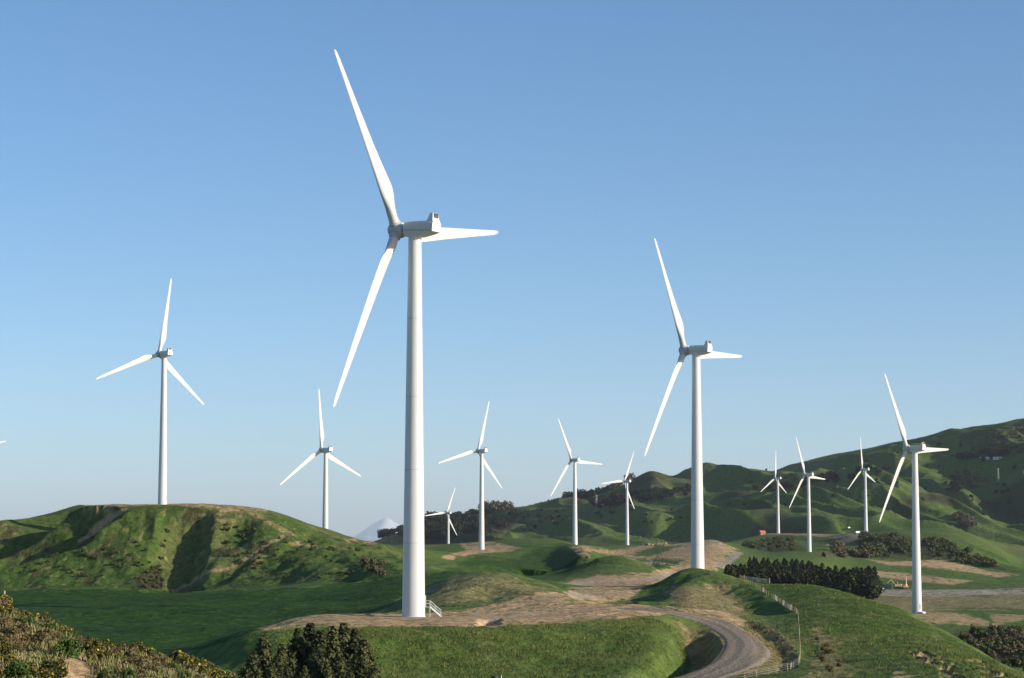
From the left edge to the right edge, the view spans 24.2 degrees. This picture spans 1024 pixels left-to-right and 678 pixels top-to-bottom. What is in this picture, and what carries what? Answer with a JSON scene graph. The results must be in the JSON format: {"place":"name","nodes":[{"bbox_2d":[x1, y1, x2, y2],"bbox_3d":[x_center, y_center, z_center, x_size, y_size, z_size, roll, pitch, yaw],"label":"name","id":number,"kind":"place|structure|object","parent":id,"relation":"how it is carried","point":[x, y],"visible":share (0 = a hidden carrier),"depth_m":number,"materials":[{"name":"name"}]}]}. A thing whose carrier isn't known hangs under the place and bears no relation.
{"place":"outdoors","nodes":[
{"label":"outdoors","id":0,"kind":"place"},
{"bbox_2d":[354,518,398,541],"bbox_3d":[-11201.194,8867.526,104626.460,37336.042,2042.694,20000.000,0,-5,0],"label":"snow mountain","id":1,"kind":"structure","parent":0,"point":[370,533],"depth_m":103175.20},
{"bbox_2d":[0,418,1023,677],"bbox_3d":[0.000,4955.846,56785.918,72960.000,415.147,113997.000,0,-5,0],"label":"ground","id":2,"kind":"structure","parent":0,"point":[210,600],"depth_m":1021.29,"materials":[{"name":"plant"}]},
{"bbox_2d":[0,618,12,628],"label":"dry bracken","id":3,"kind":"object","parent":2,"relation":"on","point":[4,622],"visible":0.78,"depth_m":123.20,"materials":[{"name":"brown plant"}]},
{"bbox_2d":[0,594,12,605],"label":"gorse bush","id":4,"kind":"object","parent":2,"relation":"on","point":[7,597],"visible":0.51,"depth_m":147.45,"materials":[{"name":"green plant"}]},
{"bbox_2d":[0,636,13,654],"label":"gorse bush","id":5,"kind":"object","parent":2,"relation":"on","point":[7,647],"visible":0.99,"depth_m":111.28,"materials":[{"name":"green plant"}]},
{"bbox_2d":[0,605,13,615],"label":"gorse bush","id":6,"kind":"object","parent":2,"relation":"on","point":[8,609],"visible":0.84,"depth_m":140.68,"materials":[{"name":"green plant"}]},
{"bbox_2d":[0,654,20,666],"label":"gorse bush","id":7,"kind":"object","parent":2,"relation":"on","point":[6,658],"visible":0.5,"depth_m":108.73,"materials":[{"name":"green plant"}]},
{"bbox_2d":[0,629,26,644],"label":"dry bracken","id":8,"kind":"object","parent":2,"relation":"on","point":[15,636],"visible":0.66,"depth_m":115.92,"materials":[{"name":"brown plant"}]},
{"bbox_2d":[3,660,30,677],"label":"green shrub","id":9,"kind":"object","parent":2,"relation":"on","point":[18,668],"visible":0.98,"depth_m":103.92,"materials":[{"name":"green plant"}]},
{"bbox_2d":[2,627,31,640],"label":"dry bracken","id":10,"kind":"object","parent":2,"relation":"on","point":[27,635],"visible":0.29,"depth_m":119.47,"materials":[{"name":"brown plant"}]},
{"bbox_2d":[13,642,23,649],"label":"dry bracken","id":11,"kind":"object","parent":2,"relation":"on","point":[18,646],"visible":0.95,"depth_m":114.51,"materials":[{"name":"brown plant"}]},
{"bbox_2d":[15,623,32,633],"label":"dry bracken","id":12,"kind":"object","parent":2,"relation":"on","point":[24,627],"visible":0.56,"depth_m":123.44,"materials":[{"name":"brown plant"}]},
{"bbox_2d":[18,615,37,627],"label":"green shrub","id":13,"kind":"object","parent":2,"relation":"on","point":[30,619],"visible":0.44,"depth_m":131.60,"materials":[{"name":"green plant"}]},
{"bbox_2d":[21,660,36,674],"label":"gorse bush","id":14,"kind":"object","parent":2,"relation":"on","point":[33,666],"visible":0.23,"depth_m":106.85,"materials":[{"name":"green plant"}]},
{"bbox_2d":[30,632,49,644],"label":"dry bracken","id":15,"kind":"object","parent":2,"relation":"on","point":[40,638],"visible":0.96,"depth_m":118.72,"materials":[{"name":"brown plant"}]},
{"bbox_2d":[29,667,55,677],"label":"gorse bush","id":16,"kind":"object","parent":2,"relation":"on","point":[44,672],"visible":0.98,"depth_m":104.53,"materials":[{"name":"green plant"}]},
{"bbox_2d":[35,628,56,641],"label":"dry bracken","id":17,"kind":"object","parent":2,"relation":"on","point":[52,633],"visible":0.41,"depth_m":122.84,"materials":[{"name":"brown plant"}]},
{"bbox_2d":[38,622,56,630],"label":"green shrub","id":18,"kind":"object","parent":2,"relation":"on","point":[50,625],"visible":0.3,"depth_m":133.97,"materials":[{"name":"green plant"}]},
{"bbox_2d":[39,615,63,627],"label":"gorse bush","id":19,"kind":"object","parent":2,"relation":"on","point":[48,620],"visible":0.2,"depth_m":143.64,"materials":[{"name":"green plant"}]},
{"bbox_2d":[39,658,68,677],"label":"gorse bush","id":20,"kind":"object","parent":2,"relation":"on","point":[59,668],"visible":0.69,"depth_m":108.02,"materials":[{"name":"green plant"}]},
{"bbox_2d":[51,635,82,658],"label":"green shrub","id":21,"kind":"object","parent":2,"relation":"on","point":[72,647],"visible":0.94,"depth_m":114.50,"materials":[{"name":"green plant"}]},
{"bbox_2d":[85,636,103,652],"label":"gorse bush","id":22,"kind":"object","parent":2,"relation":"on","point":[90,643],"visible":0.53,"depth_m":121.18,"materials":[{"name":"green plant"}]},
{"bbox_2d":[85,646,111,661],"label":"gorse bush","id":23,"kind":"object","parent":2,"relation":"on","point":[97,652],"visible":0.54,"depth_m":117.94,"materials":[{"name":"green plant"}]},
{"bbox_2d":[96,668,116,677],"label":"green shrub","id":24,"kind":"object","parent":2,"relation":"on","point":[101,673],"visible":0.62,"depth_m":106.55,"materials":[{"name":"green plant"}]},
{"bbox_2d":[0,610,214,677],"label":"spur grass","id":25,"kind":"structure","parent":2,"relation":"on","point":[47,645],"depth_m":113.29,"materials":[{"name":"plant"}]},
{"bbox_2d":[101,639,114,648],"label":"gorse bush","id":26,"kind":"object","parent":2,"relation":"on","point":[107,644],"visible":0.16,"depth_m":136.70,"materials":[{"name":"green plant"}]},
{"bbox_2d":[0,612,219,677],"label":"bushes","id":27,"kind":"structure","parent":2,"relation":"on","point":[109,665],"depth_m":113.13,"materials":[{"name":"plant"}]},
{"bbox_2d":[122,667,136,677],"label":"green shrub","id":28,"kind":"object","parent":2,"relation":"on","point":[126,673],"visible":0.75,"depth_m":109.78,"materials":[{"name":"green plant"}]},
{"bbox_2d":[123,647,139,659],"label":"dry bracken","id":29,"kind":"object","parent":2,"relation":"on","point":[133,653],"visible":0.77,"depth_m":126.16,"materials":[{"name":"brown plant"}]},
{"bbox_2d":[123,656,151,668],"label":"dry bracken","id":30,"kind":"object","parent":2,"relation":"on","point":[141,660],"visible":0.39,"depth_m":114.22,"materials":[{"name":"brown plant"}]},
{"bbox_2d":[130,641,149,652],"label":"gorse bush","id":31,"kind":"object","parent":2,"relation":"on","point":[140,647],"visible":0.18,"depth_m":134.88,"materials":[{"name":"green plant"}]},
{"bbox_2d":[136,648,156,656],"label":"gorse bush","id":32,"kind":"object","parent":2,"relation":"on","point":[152,652],"visible":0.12,"depth_m":132.65,"materials":[{"name":"green plant"}]},
{"bbox_2d":[136,665,158,673],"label":"dry bracken","id":33,"kind":"object","parent":2,"relation":"on","point":[145,668],"visible":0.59,"depth_m":110.99,"materials":[{"name":"brown plant"}]},
{"bbox_2d":[97,279,203,504],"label":"wind turbine","id":34,"kind":"object","parent":2,"relation":"on","point":[162,476],"visible":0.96,"depth_m":1098.10,"materials":[{"name":"white paint"}]},
{"bbox_2d":[150,654,168,663],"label":"dry bracken","id":35,"kind":"object","parent":2,"relation":"on","point":[163,660],"visible":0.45,"depth_m":125.67,"materials":[{"name":"brown plant"}]},
{"bbox_2d":[152,663,167,670],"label":"dry bracken","id":36,"kind":"object","parent":2,"relation":"on","point":[161,664],"visible":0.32,"depth_m":113.92,"materials":[{"name":"brown plant"}]},
{"bbox_2d":[159,650,183,662],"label":"gorse bush","id":37,"kind":"object","parent":2,"relation":"on","point":[179,655],"visible":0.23,"depth_m":131.73,"materials":[{"name":"green plant"}]},
{"bbox_2d":[165,663,181,670],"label":"green shrub","id":38,"kind":"object","parent":2,"relation":"on","point":[172,665],"visible":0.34,"depth_m":115.94,"materials":[{"name":"green plant"}]},
{"bbox_2d":[175,654,195,665],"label":"gorse bush","id":39,"kind":"object","parent":2,"relation":"on","point":[185,658],"visible":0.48,"depth_m":126.34,"materials":[{"name":"green plant"}]},
{"bbox_2d":[189,660,214,670],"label":"gorse bush","id":40,"kind":"object","parent":2,"relation":"on","point":[198,664],"visible":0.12,"depth_m":126.06,"materials":[{"name":"green plant"}]},
{"bbox_2d":[196,666,228,677],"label":"gorse bush","id":41,"kind":"object","parent":2,"relation":"on","point":[218,672],"visible":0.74,"depth_m":118.25,"materials":[{"name":"green plant"}]},
{"bbox_2d":[236,650,265,677],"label":"pine tree","id":42,"kind":"object","parent":2,"relation":"on","point":[252,669],"visible":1,"depth_m":259.49,"materials":[{"name":"green plant"}]},
{"bbox_2d":[240,634,272,677],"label":"pine tree","id":43,"kind":"object","parent":2,"relation":"on","point":[263,652],"visible":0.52,"depth_m":265.47,"materials":[{"name":"green plant"}]},
{"bbox_2d":[264,662,283,677],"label":"pine tree","id":44,"kind":"object","parent":2,"relation":"on","point":[271,671],"visible":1,"depth_m":249.71,"materials":[{"name":"green plant"}]},
{"bbox_2d":[267,643,297,677],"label":"pine tree","id":45,"kind":"object","parent":2,"relation":"on","point":[281,657],"visible":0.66,"depth_m":259.49,"materials":[{"name":"green plant"}]},
{"bbox_2d":[278,653,300,677],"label":"pine tree","id":46,"kind":"object","parent":2,"relation":"on","point":[291,670],"visible":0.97,"depth_m":253.53,"materials":[{"name":"green plant"}]},
{"bbox_2d":[286,628,310,670],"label":"pine tree","id":47,"kind":"object","parent":2,"relation":"on","point":[298,647],"visible":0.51,"depth_m":269.35,"materials":[{"name":"green plant"}]},
{"bbox_2d":[298,665,309,677],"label":"pine tree","id":48,"kind":"object","parent":2,"relation":"on","point":[304,672],"visible":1,"depth_m":247.70,"materials":[{"name":"green plant"}]},
{"bbox_2d":[302,622,316,649],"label":"pine tree","id":49,"kind":"object","parent":2,"relation":"on","point":[309,632],"visible":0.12,"depth_m":273.67,"materials":[{"name":"green plant"}]},
{"bbox_2d":[298,649,325,677],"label":"pine tree","id":50,"kind":"object","parent":2,"relation":"on","point":[316,668],"visible":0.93,"depth_m":253.41,"materials":[{"name":"green plant"}]},
{"bbox_2d":[280,389,360,528],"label":"wind turbine","id":51,"kind":"object","parent":2,"relation":"on","point":[326,451],"visible":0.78,"depth_m":1390.23,"materials":[{"name":"white paint"}]},
{"bbox_2d":[298,629,344,677],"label":"pine tree","id":52,"kind":"object","parent":2,"relation":"on","point":[320,644],"visible":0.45,"depth_m":265.63,"materials":[{"name":"green plant"}]},
{"bbox_2d":[322,667,334,677],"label":"pine tree","id":53,"kind":"object","parent":2,"relation":"on","point":[328,673],"visible":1,"depth_m":247.70,"materials":[{"name":"green plant"}]},
{"bbox_2d":[324,625,347,668],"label":"pine tree","id":54,"kind":"object","parent":2,"relation":"on","point":[333,637],"visible":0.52,"depth_m":267.55,"materials":[{"name":"green plant"}]},
{"bbox_2d":[324,651,347,677],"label":"pine tree","id":55,"kind":"object","parent":2,"relation":"on","point":[339,668],"visible":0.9,"depth_m":251.44,"materials":[{"name":"green plant"}]},
{"bbox_2d":[338,622,350,647],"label":"pine tree","id":56,"kind":"object","parent":2,"relation":"on","point":[343,631],"visible":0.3,"depth_m":271.63,"materials":[{"name":"green plant"}]},
{"bbox_2d":[344,669,354,677],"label":"pine tree","id":57,"kind":"object","parent":2,"relation":"on","point":[349,673],"visible":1,"depth_m":247.70,"materials":[{"name":"green plant"}]},
{"bbox_2d":[340,628,380,677],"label":"pine tree","id":58,"kind":"object","parent":2,"relation":"on","point":[353,644],"visible":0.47,"depth_m":267.33,"materials":[{"name":"green plant"}]},
{"bbox_2d":[352,656,369,677],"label":"pine tree","id":59,"kind":"object","parent":2,"relation":"on","point":[360,670],"visible":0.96,"depth_m":255.52,"materials":[{"name":"green plant"}]},
{"bbox_2d":[360,556,369,564],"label":"brown bush","id":60,"kind":"object","parent":2,"relation":"on","point":[364,560],"visible":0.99,"depth_m":955.32,"materials":[{"name":"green plant"}]},
{"bbox_2d":[347,638,385,677],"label":"pine tree","id":61,"kind":"object","parent":2,"relation":"on","point":[362,650],"visible":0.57,"depth_m":261.66,"materials":[{"name":"green plant"}]},
{"bbox_2d":[365,664,381,677],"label":"pine tree","id":62,"kind":"object","parent":2,"relation":"on","point":[373,673],"visible":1,"depth_m":253.60,"materials":[{"name":"green plant"}]},
{"bbox_2d":[334,50,497,616],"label":"wind turbine","id":63,"kind":"object","parent":2,"relation":"on","point":[416,233],"visible":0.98,"depth_m":425.42,"materials":[{"name":"white paint"}]},
{"bbox_2d":[424,511,439,521],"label":"ridge tree","id":64,"kind":"object","parent":2,"relation":"on","point":[427,513],"visible":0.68,"depth_m":4693.44,"materials":[{"name":"green plant"}]},
{"bbox_2d":[432,532,444,541],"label":"hill tree","id":65,"kind":"object","parent":2,"relation":"on","point":[437,537],"visible":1,"depth_m":3870.32,"materials":[{"name":"green plant"}]},
{"bbox_2d":[425,489,456,543],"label":"wind turbine","id":66,"kind":"object","parent":2,"relation":"on","point":[447,513],"visible":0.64,"depth_m":3055.97,"materials":[{"name":"white paint"}]},
{"bbox_2d":[438,403,501,549],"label":"wind turbine","id":67,"kind":"object","parent":2,"relation":"on","point":[479,451],"visible":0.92,"depth_m":1640.25,"materials":[{"name":"white paint"}]},
{"bbox_2d":[278,617,693,677],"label":"bank grass","id":68,"kind":"structure","parent":2,"relation":"on","point":[538,626],"depth_m":369.84,"materials":[{"name":"plant"}]},
{"bbox_2d":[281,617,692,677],"bbox_3d":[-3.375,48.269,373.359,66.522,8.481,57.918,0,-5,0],"label":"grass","id":69,"kind":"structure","parent":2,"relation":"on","point":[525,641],"depth_m":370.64,"materials":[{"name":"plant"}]},
{"bbox_2d":[487,501,499,511],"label":"ridge tree","id":70,"kind":"object","parent":2,"relation":"on","point":[494,506],"visible":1,"depth_m":4736.92,"materials":[{"name":"green plant"}]},
{"bbox_2d":[500,500,513,508],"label":"ridge tree","id":71,"kind":"object","parent":2,"relation":"on","point":[506,504],"visible":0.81,"depth_m":4742.36,"materials":[{"name":"green plant"}]},
{"bbox_2d":[551,419,601,544],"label":"wind turbine","id":72,"kind":"object","parent":2,"relation":"on","point":[575,461],"visible":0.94,"depth_m":1898.00,"materials":[{"name":"white paint"}]},
{"bbox_2d":[577,488,586,498],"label":"ridge tree","id":73,"kind":"object","parent":2,"relation":"on","point":[580,493],"visible":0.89,"depth_m":4724.48,"materials":[{"name":"green plant"}]},
{"bbox_2d":[588,488,601,496],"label":"ridge tree","id":74,"kind":"object","parent":2,"relation":"on","point":[596,492],"visible":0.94,"depth_m":4716.68,"materials":[{"name":"green plant"}]},
{"bbox_2d":[602,452,634,544],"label":"wind turbine","id":75,"kind":"object","parent":2,"relation":"on","point":[625,481],"visible":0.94,"depth_m":2543.57,"materials":[{"name":"white paint"}]},
{"bbox_2d":[645,238,741,568],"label":"wind turbine","id":76,"kind":"object","parent":2,"relation":"on","point":[699,352],"visible":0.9,"depth_m":688.93,"materials":[{"name":"white paint"}]},
{"bbox_2d":[669,584,797,675],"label":"cut grass","id":77,"kind":"structure","parent":2,"relation":"on","point":[763,640],"depth_m":421.20,"materials":[{"name":"plant"}]},
{"bbox_2d":[757,564,767,583],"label":"pine tree","id":78,"kind":"object","parent":2,"relation":"on","point":[762,574],"visible":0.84,"depth_m":1338.63,"materials":[{"name":"green plant"}]},
{"bbox_2d":[741,575,799,677],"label":"farm fence","id":79,"kind":"object","parent":2,"relation":"on","point":[768,592],"visible":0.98,"depth_m":454.50,"materials":[{"name":"white paint"}]},
{"bbox_2d":[766,567,780,583],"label":"pine tree","id":80,"kind":"object","parent":2,"relation":"on","point":[773,577],"visible":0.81,"depth_m":1337.66,"materials":[{"name":"green plant"}]},
{"bbox_2d":[762,457,785,532],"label":"wind turbine","id":81,"kind":"object","parent":2,"relation":"on","point":[777,479],"visible":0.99,"depth_m":3012.53,"materials":[{"name":"white paint"}]},
{"bbox_2d":[777,572,787,583],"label":"pine tree","id":82,"kind":"object","parent":2,"relation":"on","point":[782,580],"visible":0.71,"depth_m":1327.48,"materials":[{"name":"green plant"}]},
{"bbox_2d":[785,572,794,583],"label":"pine tree","id":83,"kind":"object","parent":2,"relation":"on","point":[791,580],"visible":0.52,"depth_m":1324.63,"materials":[{"name":"green plant"}]},
{"bbox_2d":[789,438,824,551],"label":"wind turbine","id":84,"kind":"object","parent":2,"relation":"on","point":[809,476],"visible":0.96,"depth_m":2079.50,"materials":[{"name":"white paint"}]},
{"bbox_2d":[809,572,819,585],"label":"pine tree","id":85,"kind":"object","parent":2,"relation":"on","point":[814,579],"visible":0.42,"depth_m":1321.28,"materials":[{"name":"green plant"}]},
{"bbox_2d":[820,572,833,588],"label":"pine tree","id":86,"kind":"object","parent":2,"relation":"on","point":[827,583],"visible":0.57,"depth_m":1310.12,"materials":[{"name":"green plant"}]},
{"bbox_2d":[830,574,836,588],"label":"pine tree","id":87,"kind":"object","parent":2,"relation":"on","point":[833,580],"visible":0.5,"depth_m":1318.28,"materials":[{"name":"green plant"}]},
{"bbox_2d":[835,578,845,591],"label":"pine tree","id":88,"kind":"object","parent":2,"relation":"on","point":[838,585],"visible":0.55,"depth_m":1303.11,"materials":[{"name":"green plant"}]},
{"bbox_2d":[842,571,860,595],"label":"pine tree","id":89,"kind":"object","parent":2,"relation":"on","point":[850,580],"visible":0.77,"depth_m":1301.57,"materials":[{"name":"green plant"}]},
{"bbox_2d":[850,549,863,556],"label":"brown bush","id":90,"kind":"object","parent":2,"relation":"on","point":[854,552],"visible":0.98,"depth_m":2071.59,"materials":[{"name":"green plant"}]},
{"bbox_2d":[848,437,874,531],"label":"wind turbine","id":91,"kind":"object","parent":2,"relation":"on","point":[864,470],"visible":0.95,"depth_m":2608.51,"materials":[{"name":"white paint"}]},
{"bbox_2d":[858,576,876,598],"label":"pine tree","id":92,"kind":"object","parent":2,"relation":"on","point":[863,587],"visible":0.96,"depth_m":1298.06,"materials":[{"name":"green plant"}]},
{"bbox_2d":[862,551,874,557],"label":"brown bush","id":93,"kind":"object","parent":2,"relation":"on","point":[868,555],"visible":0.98,"depth_m":2069.06,"materials":[{"name":"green plant"}]},
{"bbox_2d":[860,575,880,599],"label":"pine tree","id":94,"kind":"object","parent":2,"relation":"on","point":[870,591],"visible":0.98,"depth_m":1289.12,"materials":[{"name":"green plant"}]},
{"bbox_2d":[872,566,883,587],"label":"pine tree","id":95,"kind":"object","parent":2,"relation":"on","point":[874,569],"visible":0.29,"depth_m":1528.73,"materials":[{"name":"green plant"}]},
{"bbox_2d":[748,583,1023,677],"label":"slope grass","id":96,"kind":"structure","parent":2,"relation":"on","point":[994,667],"depth_m":399.01,"materials":[{"name":"plant"}]},
{"bbox_2d":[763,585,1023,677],"bbox_3d":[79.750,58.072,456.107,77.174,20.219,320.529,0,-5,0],"label":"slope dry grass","id":97,"kind":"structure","parent":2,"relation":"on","point":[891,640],"depth_m":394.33,"materials":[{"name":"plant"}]},
{"bbox_2d":[879,373,948,612],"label":"wind turbine","id":98,"kind":"object","parent":2,"relation":"on","point":[915,450],"visible":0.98,"depth_m":1006.38,"materials":[{"name":"white paint"}]},
{"bbox_2d":[969,624,978,633],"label":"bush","id":99,"kind":"object","parent":2,"relation":"on","point":[973,629],"visible":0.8,"depth_m":760.32,"materials":[{"name":"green plant"}]},
{"bbox_2d":[979,645,990,654],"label":"brown bush","id":100,"kind":"object","parent":2,"relation":"on","point":[985,650],"visible":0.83,"depth_m":644.98,"materials":[{"name":"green plant"}]},
{"bbox_2d":[1001,657,1011,666],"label":"brown bush","id":101,"kind":"object","parent":2,"relation":"on","point":[1006,661],"visible":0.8,"depth_m":557.00,"materials":[{"name":"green plant"}]},
{"bbox_2d":[999,645,1016,657],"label":"brown bush","id":102,"kind":"object","parent":2,"relation":"on","point":[1007,651],"visible":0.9,"depth_m":632.29,"materials":[{"name":"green plant"}]},
{"bbox_2d":[1012,656,1023,666],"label":"brown bush","id":103,"kind":"object","parent":2,"relation":"on","point":[1018,660],"visible":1,"depth_m":562.54,"materials":[{"name":"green plant"}]},
{"bbox_2d":[0,0,1023,536],"label":"sky","id":104,"kind":"structure","parent":0,"point":[830,193],"materials":[{"name":"blue"}]},
{"bbox_2d":[617,607,770,677],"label":"gravel road","id":105,"kind":"structure","parent":0,"point":[739,659],"depth_m":380.00,"materials":[{"name":"gravel"}]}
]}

